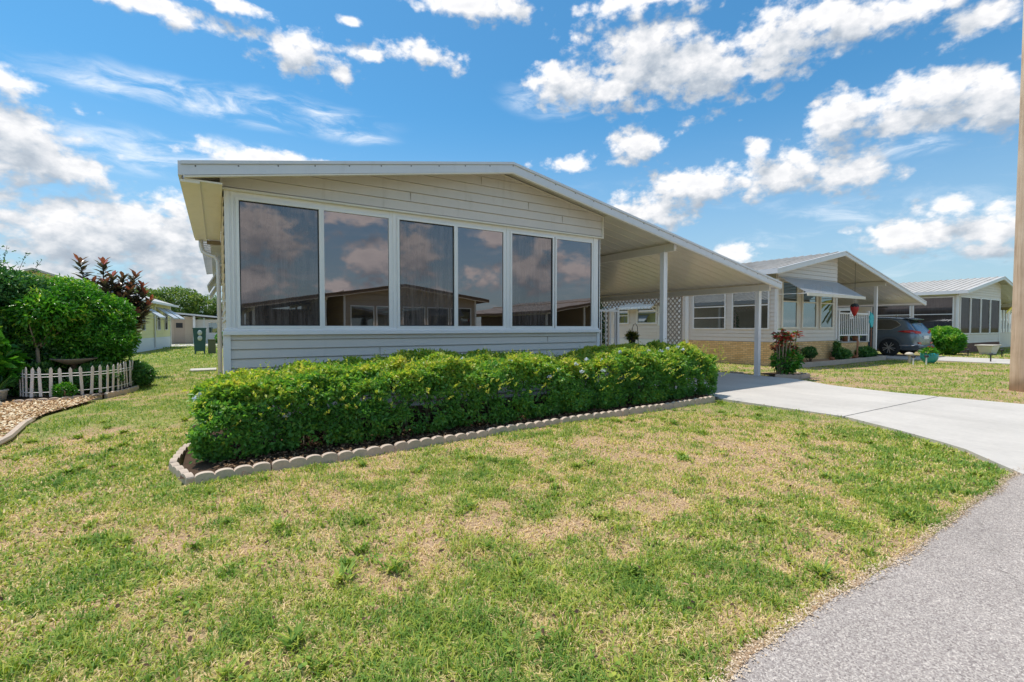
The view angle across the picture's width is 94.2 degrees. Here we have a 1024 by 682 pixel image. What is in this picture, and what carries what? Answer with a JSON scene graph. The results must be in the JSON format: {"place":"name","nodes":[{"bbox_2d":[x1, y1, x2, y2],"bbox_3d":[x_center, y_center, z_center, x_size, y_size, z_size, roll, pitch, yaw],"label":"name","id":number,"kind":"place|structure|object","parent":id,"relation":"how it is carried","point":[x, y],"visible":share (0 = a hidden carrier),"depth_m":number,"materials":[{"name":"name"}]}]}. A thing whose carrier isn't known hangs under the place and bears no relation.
{"place":"outdoors","nodes":[
{"label":"outdoors","id":0,"kind":"place"},
{"bbox_2d":[172,343,216,346],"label":"driveway","id":1,"kind":"structure","parent":0,"point":[181,345],"depth_m":34.86,"materials":[{"name":"concrete"}]},
{"bbox_2d":[0,343,1023,681],"bbox_3d":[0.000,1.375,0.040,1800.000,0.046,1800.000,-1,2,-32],"label":"ground","id":2,"kind":"structure","parent":0,"point":[666,499],"depth_m":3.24,"materials":[{"name":"green plant"}]},
{"bbox_2d":[0,417,35,444],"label":"concrete kerb","id":3,"kind":"structure","parent":2,"relation":"on","point":[14,432],"depth_m":5.95,"materials":[{"name":"concrete"}]},
{"bbox_2d":[12,397,58,403],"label":"edging stone","id":4,"kind":"object","parent":2,"relation":"on","point":[50,399],"visible":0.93,"depth_m":8.44,"materials":[{"name":"concrete"}]},
{"bbox_2d":[0,395,96,437],"bbox_3d":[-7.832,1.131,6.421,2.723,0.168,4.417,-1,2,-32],"label":"wood chips","id":5,"kind":"object","parent":2,"relation":"on","point":[40,406],"visible":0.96,"depth_m":7.61,"materials":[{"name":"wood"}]},
{"bbox_2d":[0,383,133,401],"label":"garden bed","id":6,"kind":"object","parent":2,"relation":"on","point":[10,397],"visible":0.25,"depth_m":8.93,"materials":[{"name":"soil"}]},
{"bbox_2d":[0,375,19,401],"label":"garden pot","id":7,"kind":"object","parent":6,"relation":"on","point":[3,391],"visible":0.87,"depth_m":8.46,"materials":[{"name":"stone"}]},
{"bbox_2d":[0,325,32,389],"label":"broadleaf plant","id":8,"kind":"object","parent":6,"relation":"on","point":[12,361],"visible":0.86,"depth_m":8.69,"materials":[{"name":"green plant"}]},
{"bbox_2d":[0,245,41,273],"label":"wispy shrub","id":9,"kind":"object","parent":6,"relation":"on","point":[19,261],"visible":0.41,"depth_m":10.02,"materials":[{"name":"green plant"}]},
{"bbox_2d":[24,371,46,395],"bbox_3d":[-9.113,0.828,9.088,0.347,0.520,0.320,-1,2,-32],"label":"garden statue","id":10,"kind":"object","parent":6,"relation":"on","point":[28,389],"visible":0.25,"depth_m":9.00,"materials":[{"name":"stone"}]},
{"bbox_2d":[0,259,76,378],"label":"dark shrub","id":11,"kind":"object","parent":6,"relation":"on","point":[10,279],"visible":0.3,"depth_m":9.23,"materials":[{"name":"green plant"}]},
{"bbox_2d":[0,291,94,362],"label":"tree","id":12,"kind":"object","parent":6,"relation":"on","point":[60,322],"visible":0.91,"depth_m":9.21,"materials":[{"name":"green plant"}]},
{"bbox_2d":[51,381,79,397],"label":"plant","id":13,"kind":"object","parent":6,"relation":"on","point":[70,388],"visible":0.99,"depth_m":8.73,"materials":[{"name":"green plant"}]},
{"bbox_2d":[7,361,124,395],"bbox_3d":[-8.857,0.747,9.435,1.921,0.743,0.944,-1,2,-24],"label":"under plant","id":14,"kind":"object","parent":6,"relation":"on","point":[46,367],"visible":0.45,"depth_m":9.33,"materials":[{"name":"green plant"}]},
{"bbox_2d":[0,273,141,374],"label":"green shrub","id":15,"kind":"object","parent":6,"relation":"on","point":[109,333],"visible":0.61,"depth_m":9.82,"materials":[{"name":"green plant"}]},
{"bbox_2d":[49,357,97,371],"bbox_3d":[-8.803,0.709,9.570,0.730,0.730,0.730,-1,2,-32],"label":"bird bath","id":16,"kind":"object","parent":6,"relation":"on","point":[74,363],"visible":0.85,"depth_m":9.43,"materials":[{"name":"stone"}]},
{"bbox_2d":[19,360,133,396],"bbox_3d":[-8.387,0.724,9.515,0.948,0.584,1.964,1,2,24],"label":"picket fence","id":17,"kind":"object","parent":6,"relation":"on","point":[59,376],"visible":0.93,"depth_m":8.97,"materials":[{"name":"paint"}]},
{"bbox_2d":[61,393,101,399],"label":"edging stone","id":18,"kind":"object","parent":2,"relation":"on","point":[88,395],"visible":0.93,"depth_m":8.94,"materials":[{"name":"concrete"}]},
{"bbox_2d":[23,268,184,351],"bbox_3d":[-24.764,-1.520,27.469,8.350,4.250,10.100,-1,2,-25],"label":"mobile home","id":19,"kind":"object","parent":2,"relation":"on","point":[155,333],"visible":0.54,"depth_m":29.24,"materials":[{"name":"yellow"}]},
{"bbox_2d":[157,312,160,329],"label":"window","id":20,"kind":"structure","parent":19,"relation":"in","point":[158,322],"depth_m":30.29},
{"bbox_2d":[164,313,167,329],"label":"window","id":21,"kind":"structure","parent":19,"relation":"in","point":[165,322],"depth_m":31.78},
{"bbox_2d":[70,253,156,332],"bbox_3d":[-10.725,-0.704,12.882,1.813,3.185,1.249,-1,2,-32],"label":"rubber plant","id":22,"kind":"object","parent":2,"relation":"on","point":[119,289],"visible":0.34,"depth_m":12.85,"materials":[{"name":"brown plant"}]},
{"bbox_2d":[104,389,127,397],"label":"edging stone","id":23,"kind":"object","parent":2,"relation":"on","point":[114,393],"visible":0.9,"depth_m":9.44,"materials":[{"name":"concrete"}]},
{"bbox_2d":[126,386,138,392],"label":"edging stone","id":24,"kind":"object","parent":2,"relation":"on","point":[132,389],"visible":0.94,"depth_m":10.04,"materials":[{"name":"concrete"}]},
{"bbox_2d":[119,359,158,386],"bbox_3d":[-8.597,0.732,10.945,0.722,0.701,1.545,-1,2,-32],"label":"shrub","id":25,"kind":"object","parent":2,"relation":"on","point":[143,372],"visible":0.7,"depth_m":10.67,"materials":[{"name":"green plant"}]},
{"bbox_2d":[134,285,222,319],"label":"shade tree","id":26,"kind":"object","parent":2,"relation":"on","point":[195,302],"visible":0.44,"depth_m":53.58,"materials":[{"name":"green plant"}]},
{"bbox_2d":[169,447,187,464],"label":"edging stone","id":27,"kind":"object","parent":2,"relation":"on","point":[179,456],"visible":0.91,"depth_m":4.78,"materials":[{"name":"concrete"}]},
{"bbox_2d":[169,462,193,485],"bbox_3d":[-3.017,1.223,4.334,0.600,0.134,0.060,2,4,42],"label":"edging stone","id":28,"kind":"object","parent":2,"relation":"on","point":[177,469],"visible":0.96,"depth_m":4.26,"materials":[{"name":"concrete"}]},
{"bbox_2d":[171,312,222,343],"bbox_3d":[-28.953,-1.332,42.566,8.400,2.900,10.100,-1,2,-32],"label":"mobile home","id":29,"kind":"object","parent":2,"relation":"on","point":[181,331],"visible":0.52,"depth_m":38.88,"materials":[{"name":"beige"}]},
{"bbox_2d":[174,319,184,342],"bbox_3d":[-26.962,-0.816,38.555,0.750,1.900,0.039,-1,2,-32],"label":"door","id":30,"kind":"structure","parent":29,"relation":"in","point":[179,324],"depth_m":38.54,"materials":[{"name":"beige"}]},
{"bbox_2d":[209,323,216,332],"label":"window","id":31,"kind":"structure","parent":29,"relation":"in","point":[212,326],"depth_m":40.40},
{"bbox_2d":[192,324,206,353],"bbox_3d":[-15.978,-0.278,24.328,0.602,1.848,0.603,-1,2,-32],"label":"meter pedestal","id":32,"kind":"object","parent":2,"relation":"on","point":[199,336],"visible":0.98,"depth_m":24.14,"materials":[{"name":"green metal"}]},
{"bbox_2d":[189,368,215,371],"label":"stepping slab","id":33,"kind":"structure","parent":2,"relation":"on","point":[200,369],"depth_m":14.86,"materials":[{"name":"concrete"}]},
{"bbox_2d":[207,339,215,353],"bbox_3d":[-15.486,0.270,24.538,0.370,0.740,0.270,-1,2,-32],"label":"utility box","id":34,"kind":"object","parent":2,"relation":"on","point":[211,345],"visible":0.86,"depth_m":24.43,"materials":[{"name":"metal"}]},
{"bbox_2d":[194,462,270,484],"bbox_3d":[-2.527,1.213,4.325,0.600,0.134,0.060,-2,4,-37],"label":"edging stone","id":35,"kind":"object","parent":2,"relation":"on","point":[204,476],"visible":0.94,"depth_m":4.29,"materials":[{"name":"concrete"}]},
{"bbox_2d":[272,452,337,470],"bbox_3d":[-2.031,1.200,4.684,0.600,0.134,0.060,-1,2,-36],"label":"edging stone","id":36,"kind":"object","parent":2,"relation":"on","point":[299,461],"visible":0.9,"depth_m":4.65,"materials":[{"name":"concrete"}]},
{"bbox_2d":[337,444,394,461],"bbox_3d":[-1.542,1.200,5.052,0.600,0.134,0.060,-1,3,-37],"label":"edging stone","id":37,"kind":"object","parent":2,"relation":"on","point":[345,455],"visible":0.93,"depth_m":5.02,"materials":[{"name":"concrete"}]},
{"bbox_2d":[394,436,443,451],"bbox_3d":[-1.049,1.181,5.417,0.600,0.134,0.060,-1,2,-37],"label":"edging stone","id":38,"kind":"object","parent":2,"relation":"on","point":[410,444],"visible":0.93,"depth_m":5.37,"materials":[{"name":"concrete"}]},
{"bbox_2d":[180,385,718,478],"bbox_3d":[-0.040,1.096,7.414,8.300,0.010,2.610,-1,2,-32],"label":"garden bed","id":39,"kind":"object","parent":2,"relation":"on","point":[193,467],"visible":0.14,"depth_m":5.67,"materials":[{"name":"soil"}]},
{"bbox_2d":[181,347,610,463],"bbox_3d":[-1.216,0.635,6.575,5.533,1.092,2.009,-1,2,-32],"label":"flowering hedge","id":40,"kind":"object","parent":39,"relation":"on","point":[220,399],"visible":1,"depth_m":5.52,"materials":[{"name":"green plant"}]},
{"bbox_2d":[546,343,681,409],"bbox_3d":[1.799,0.563,8.512,2.038,1.147,2.077,-1,2,-32],"label":"flowering hedge","id":41,"kind":"object","parent":39,"relation":"on","point":[623,361],"visible":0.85,"depth_m":8.02,"materials":[{"name":"green plant"}]},
{"bbox_2d":[629,338,739,399],"bbox_3d":[3.158,0.522,9.408,1.613,1.151,2.192,-1,2,-32],"label":"flowering hedge","id":42,"kind":"object","parent":39,"relation":"on","point":[692,360],"visible":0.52,"depth_m":8.94,"materials":[{"name":"green plant"}]},
{"bbox_2d":[444,430,487,442],"bbox_3d":[-0.558,1.182,5.782,0.600,0.134,0.060,0,1,-36],"label":"edging stone","id":43,"kind":"object","parent":2,"relation":"on","point":[467,435],"visible":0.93,"depth_m":5.74,"materials":[{"name":"concrete"}]},
{"bbox_2d":[178,160,781,418],"bbox_3d":[-2.732,-1.233,16.286,13.290,4.222,16.520,-1,2,-32],"label":"mobile home","id":44,"kind":"object","parent":2,"relation":"on","point":[322,260],"visible":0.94,"depth_m":7.94,"materials":[{"name":"metal"}]},
{"bbox_2d":[235,197,322,327],"bbox_3d":[-3.303,-1.077,6.798,1.100,1.790,0.045,-1,2,-32],"label":"window","id":45,"kind":"structure","parent":44,"relation":"in","point":[279,244],"depth_m":6.79,"materials":[{"name":"glass"}]},
{"bbox_2d":[321,208,391,327],"bbox_3d":[-2.392,-1.094,7.368,1.050,1.790,0.034,-1,2,-32],"label":"window","id":46,"kind":"structure","parent":44,"relation":"in","point":[356,246],"depth_m":7.36,"materials":[{"name":"glass"}]},
{"bbox_2d":[397,217,456,327],"bbox_3d":[-1.415,-1.111,7.966,1.040,1.790,0.045,-1,2,-32],"label":"window","id":47,"kind":"structure","parent":44,"relation":"in","point":[426,250],"depth_m":7.96,"materials":[{"name":"glass"}]},
{"bbox_2d":[456,224,504,327],"bbox_3d":[-0.555,-1.126,8.505,0.990,1.790,0.034,-1,2,-32],"label":"window","id":48,"kind":"structure","parent":44,"relation":"in","point":[480,252],"depth_m":8.50,"materials":[{"name":"glass"}]},
{"bbox_2d":[510,231,554,327],"bbox_3d":[0.391,-1.143,9.084,1.010,1.790,0.045,-1,2,-32],"label":"window","id":49,"kind":"structure","parent":44,"relation":"in","point":[531,255],"depth_m":9.09,"materials":[{"name":"glass"}]},
{"bbox_2d":[554,237,592,327],"bbox_3d":[1.260,-1.159,9.628,0.980,1.790,0.034,-1,2,-32],"label":"window","id":50,"kind":"structure","parent":44,"relation":"in","point":[573,258],"depth_m":9.62,"materials":[{"name":"glass"}]},
{"bbox_2d":[600,296,682,345],"bbox_3d":[4.365,-0.365,16.930,0.050,2.474,4.124,-1,2,-32],"label":"lattice screen","id":51,"kind":"object","parent":44,"relation":"attached to","point":[681,311],"visible":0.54,"depth_m":15.59,"materials":[{"name":"wood"}]},
{"bbox_2d":[599,299,606,344],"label":"climbing vine","id":52,"kind":"object","parent":51,"relation":"attached to","point":[603,338],"visible":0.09,"depth_m":18.07,"materials":[{"name":"green plant"}]},
{"bbox_2d":[9,400,990,681],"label":"lawn weeds","id":53,"kind":"object","parent":2,"relation":"on","point":[509,648],"visible":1,"depth_m":2.82,"materials":[{"name":"green plant"}]},
{"bbox_2d":[0,403,999,681],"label":"fallen leaves","id":54,"kind":"object","parent":2,"relation":"on","point":[442,525],"visible":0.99,"depth_m":3.21,"materials":[{"name":"brown plant"}]},
{"bbox_2d":[486,423,525,435],"bbox_3d":[-0.071,1.160,6.153,0.600,0.134,0.060,-1,3,-37],"label":"edging stone","id":55,"kind":"object","parent":2,"relation":"on","point":[509,428],"visible":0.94,"depth_m":6.11,"materials":[{"name":"concrete"}]},
{"bbox_2d":[525,418,560,429],"bbox_3d":[0.421,1.155,6.516,0.600,0.134,0.060,-1,3,-36],"label":"edging stone","id":56,"kind":"object","parent":2,"relation":"on","point":[543,423],"visible":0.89,"depth_m":6.47,"materials":[{"name":"concrete"}]},
{"bbox_2d":[560,413,592,423],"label":"edging stone","id":57,"kind":"object","parent":2,"relation":"on","point":[579,417],"visible":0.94,"depth_m":6.86,"materials":[{"name":"concrete"}]},
{"bbox_2d":[593,410,622,418],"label":"edging stone","id":58,"kind":"object","parent":2,"relation":"on","point":[617,413],"visible":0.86,"depth_m":7.21,"materials":[{"name":"concrete"}]},
{"bbox_2d":[621,405,648,415],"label":"edging stone","id":59,"kind":"object","parent":2,"relation":"on","point":[634,410],"visible":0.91,"depth_m":7.54,"materials":[{"name":"concrete"}]},
{"bbox_2d":[648,403,672,411],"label":"edging stone","id":60,"kind":"object","parent":2,"relation":"on","point":[666,406],"visible":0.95,"depth_m":7.88,"materials":[{"name":"concrete"}]},
{"bbox_2d":[671,399,694,407],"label":"edging stone","id":61,"kind":"object","parent":2,"relation":"on","point":[677,404],"visible":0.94,"depth_m":8.22,"materials":[{"name":"concrete"}]},
{"bbox_2d":[693,396,714,404],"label":"edging stone","id":62,"kind":"object","parent":2,"relation":"on","point":[702,400],"visible":0.91,"depth_m":8.58,"materials":[{"name":"concrete"}]},
{"bbox_2d":[600,251,926,365],"bbox_3d":[10.217,-1.498,25.439,12.630,4.342,16.058,-1,2,-32],"label":"mobile home","id":63,"kind":"object","parent":2,"relation":"on","point":[812,295],"visible":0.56,"depth_m":18.43,"materials":[{"name":"metal"}]},
{"bbox_2d":[619,310,628,323],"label":"window","id":64,"kind":"structure","parent":63,"relation":"in","point":[623,314],"depth_m":22.85,"materials":[{"name":"glass"}]},
{"bbox_2d":[636,306,656,323],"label":"window","id":65,"kind":"structure","parent":63,"relation":"in","point":[643,316],"depth_m":21.66,"materials":[{"name":"glass"}]},
{"bbox_2d":[693,294,725,328],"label":"window","id":66,"kind":"structure","parent":63,"relation":"in","point":[709,311],"depth_m":18.89,"materials":[{"name":"glass"}]},
{"bbox_2d":[731,291,769,328],"bbox_3d":[8.734,-1.130,17.449,0.040,1.410,1.440,-1,2,-32],"label":"window","id":67,"kind":"structure","parent":63,"relation":"in","point":[743,303],"depth_m":17.52,"materials":[{"name":"glass"}]},
{"bbox_2d":[781,280,798,328],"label":"window","id":68,"kind":"structure","parent":63,"relation":"in","point":[789,302],"depth_m":17.02,"materials":[{"name":"glass"}]},
{"bbox_2d":[801,283,817,328],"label":"window","id":69,"kind":"structure","parent":63,"relation":"in","point":[809,303],"depth_m":17.73,"materials":[{"name":"glass"}]},
{"bbox_2d":[819,284,833,328],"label":"window","id":70,"kind":"structure","parent":63,"relation":"in","point":[826,309],"depth_m":18.43,"materials":[{"name":"glass"}]},
{"bbox_2d":[837,310,869,341],"bbox_3d":[14.082,-0.617,19.599,2.650,1.280,0.080,-1,2,-32],"label":"porch railing","id":71,"kind":"object","parent":63,"relation":"on","point":[856,327],"visible":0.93,"depth_m":19.64,"materials":[{"name":"wood"}]},
{"bbox_2d":[850,263,858,316],"bbox_3d":[13.654,-2.033,18.929,0.299,2.130,0.299,0,2,-5],"label":"hanging ornament","id":72,"kind":"object","parent":63,"relation":"hanging from","point":[854,308],"visible":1,"depth_m":18.88,"materials":[{"name":"red paint"}]},
{"bbox_2d":[760,372,798,375],"bbox_3d":[7.526,0.927,13.266,1.170,0.001,1.020,-1,2,-32],"label":"garden bed","id":73,"kind":"object","parent":2,"relation":"on","point":[772,373],"visible":0.5,"depth_m":13.47,"materials":[{"name":"soil"}]},
{"bbox_2d":[768,328,804,374],"bbox_3d":[7.592,0.299,13.126,0.941,1.321,0.956,1,2,24],"label":"red flowered plant","id":74,"kind":"object","parent":73,"relation":"on","point":[782,361],"visible":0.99,"depth_m":12.99,"materials":[{"name":"green plant"}]},
{"bbox_2d":[775,374,799,378],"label":"edging stone","id":75,"kind":"object","parent":2,"relation":"on","point":[795,376],"visible":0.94,"depth_m":12.76,"materials":[{"name":"concrete"}]},
{"bbox_2d":[799,373,809,378],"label":"edging stone","id":76,"kind":"object","parent":2,"relation":"on","point":[804,376],"visible":0.95,"depth_m":12.84,"materials":[{"name":"concrete"}]},
{"bbox_2d":[794,357,864,362],"bbox_3d":[12.703,0.708,18.407,7.450,0.020,0.640,-1,2,-32],"label":"garden bed","id":77,"kind":"object","parent":2,"relation":"on","point":[827,359],"visible":0.33,"depth_m":17.80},
{"bbox_2d":[800,346,817,361],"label":"flowering bush","id":78,"kind":"object","parent":77,"relation":"on","point":[807,350],"visible":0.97,"depth_m":17.09,"materials":[{"name":"green plant"}]},
{"bbox_2d":[831,339,853,358],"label":"leafy plant","id":79,"kind":"object","parent":77,"relation":"on","point":[839,351],"visible":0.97,"depth_m":18.35,"materials":[{"name":"green plant"}]},
{"bbox_2d":[855,345,878,356],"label":"leafy plant","id":80,"kind":"object","parent":77,"relation":"on","point":[867,351],"visible":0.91,"depth_m":19.61,"materials":[{"name":"green plant"}]},
{"bbox_2d":[869,312,873,346],"bbox_3d":[15.359,-0.251,20.330,0.414,2.005,0.040,-1,2,-32],"label":"turquoise ornament","id":81,"kind":"object","parent":77,"relation":"on","point":[871,318],"visible":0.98,"depth_m":20.29,"materials":[{"name":"paint"}]},
{"bbox_2d":[800,356,885,367],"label":"bed kerb","id":82,"kind":"structure","parent":2,"relation":"on","point":[832,362],"depth_m":17.78,"materials":[{"name":"concrete"}]},
{"bbox_2d":[904,352,913,362],"bbox_3d":[15.006,0.624,17.961,0.300,0.414,0.300,-1,2,-32],"label":"mushroom ornament","id":83,"kind":"object","parent":2,"relation":"on","point":[909,354],"visible":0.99,"depth_m":17.93,"materials":[{"name":"stone"}]},
{"bbox_2d":[837,276,1012,352],"bbox_3d":[23.561,-1.796,34.885,14.830,4.392,17.620,-1,2,-32],"label":"mobile home","id":84,"kind":"object","parent":2,"relation":"on","point":[971,308],"visible":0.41,"depth_m":26.82,"materials":[{"name":"metal"}]},
{"bbox_2d":[840,311,857,321],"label":"window","id":85,"kind":"structure","parent":84,"relation":"in","point":[840,311],"depth_m":29.67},
{"bbox_2d":[871,306,910,317],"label":"window","id":86,"kind":"structure","parent":84,"relation":"in","point":[885,310],"depth_m":27.47,"materials":[{"name":"glass"}]},
{"bbox_2d":[913,296,953,328],"bbox_3d":[23.005,-1.403,26.004,0.040,2.000,1.750,-1,2,-32],"label":"window","id":87,"kind":"structure","parent":84,"relation":"in","point":[939,311],"depth_m":25.88,"materials":[{"name":"glass"}]},
{"bbox_2d":[959,296,970,333],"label":"window","id":88,"kind":"structure","parent":84,"relation":"in","point":[965,302],"depth_m":25.66,"materials":[{"name":"glass"}]},
{"bbox_2d":[970,297,980,333],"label":"window","id":89,"kind":"structure","parent":84,"relation":"in","point":[975,317],"depth_m":26.54,"materials":[{"name":"glass"}]},
{"bbox_2d":[980,298,990,333],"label":"window","id":90,"kind":"structure","parent":84,"relation":"in","point":[985,303],"depth_m":27.42,"materials":[{"name":"glass"}]},
{"bbox_2d":[990,299,999,333],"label":"window","id":91,"kind":"structure","parent":84,"relation":"in","point":[995,304],"depth_m":28.33,"materials":[{"name":"glass"}]},
{"bbox_2d":[918,345,940,362],"bbox_3d":[15.881,0.491,18.089,0.728,0.671,0.707,-1,2,-32],"label":"planter","id":92,"kind":"object","parent":2,"relation":"on","point":[933,357],"visible":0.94,"depth_m":17.94,"materials":[{"name":"teal ceramic"}]},
{"bbox_2d":[928,325,968,354],"bbox_3d":[21.845,-0.030,24.158,2.506,1.595,1.967,-1,2,-32],"label":"green shrub","id":93,"kind":"object","parent":2,"relation":"on","point":[948,340],"visible":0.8,"depth_m":23.46,"materials":[{"name":"green plant"}]},
{"bbox_2d":[974,344,1001,353],"bbox_3d":[23.920,0.424,23.887,1.360,0.470,0.700,-1,2,-32],"label":"trough planter","id":94,"kind":"object","parent":2,"relation":"on","point":[986,348],"visible":0.94,"depth_m":23.63,"materials":[{"name":"white paint"}]},
{"bbox_2d":[999,310,1011,346],"bbox_3d":[33.416,-0.834,32.263,8.800,2.500,0.100,-1,2,-32],"label":"slat fence","id":95,"kind":"object","parent":2,"relation":"on","point":[1005,338],"visible":0.24,"depth_m":32.29,"materials":[{"name":"beige"}]},
{"bbox_2d":[1009,1,1023,391],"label":"utility pole","id":96,"kind":"object","parent":2,"relation":"on","point":[1016,378],"visible":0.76,"depth_m":10.17,"materials":[{"name":"wood"}]},
{"bbox_2d":[0,0,1023,316],"label":"sky","id":97,"kind":"structure","parent":0,"point":[884,133],"materials":[{"name":"blue"}]},
{"bbox_2d":[600,372,806,391],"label":"driveway","id":98,"kind":"structure","parent":0,"point":[730,381],"depth_m":11.73,"materials":[{"name":"concrete"}]},
{"bbox_2d":[600,308,619,377],"bbox_3d":[1.757,0.061,12.424,2.260,1.860,0.935,-1,2,-32],"label":"stoop railing","id":99,"kind":"object","parent":98,"relation":"on","point":[616,327],"visible":0.23,"depth_m":12.45,"materials":[{"name":"metal"}]},
{"bbox_2d":[706,381,937,417],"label":"driveway","id":100,"kind":"structure","parent":0,"point":[828,400],"depth_m":8.93,"materials":[{"name":"concrete"}]},
{"bbox_2d":[840,327,851,340],"bbox_3d":[13.929,-0.285,19.869,0.556,0.600,0.608,-1,2,-32],"label":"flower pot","id":101,"kind":"object","parent":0,"point":[844,338],"visible":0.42,"depth_m":19.78,"materials":[{"name":"ceramic"}]},
{"bbox_2d":[852,328,861,340],"bbox_3d":[14.708,-0.301,20.318,0.557,0.607,0.555,1,2,36],"label":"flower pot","id":102,"kind":"object","parent":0,"point":[854,338],"visible":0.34,"depth_m":20.24,"materials":[{"name":"ceramic"}]},
{"bbox_2d":[728,472,1023,681],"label":"road","id":103,"kind":"structure","parent":0,"point":[948,606],"depth_m":2.18,"materials":[{"name":"asphalt"}]},
{"bbox_2d":[699,465,1022,681],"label":"roadside dirt","id":104,"kind":"structure","parent":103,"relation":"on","point":[873,570],"depth_m":2.50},
{"bbox_2d":[845,396,1023,474],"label":"driveway","id":105,"kind":"structure","parent":0,"point":[990,431],"depth_m":6.54,"materials":[{"name":"concrete"}]},
{"bbox_2d":[877,354,1009,364],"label":"driveway","id":106,"kind":"structure","parent":0,"point":[961,359],"depth_m":19.69,"materials":[{"name":"concrete"}]},
{"bbox_2d":[840,315,934,355],"bbox_3d":[17.906,-0.309,24.176,2.199,1.962,5.126,-1,2,-32],"label":"parked car","id":107,"kind":"object","parent":106,"relation":"on","point":[896,334],"visible":0.47,"depth_m":22.33,"materials":[{"name":"paint"}]},
{"bbox_3d":[3.634,0.208,14.023,0.267,1.448,0.018,-1,2,-32],"label":"shepherd hook","id":108,"kind":"object","parent":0,"visible":0},
{"bbox_2d":[624,328,639,343],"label":"hanging plant","id":109,"kind":"object","parent":108,"relation":"hanging from","point":[632,337],"visible":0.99,"depth_m":13.86,"materials":[{"name":"green plant"}]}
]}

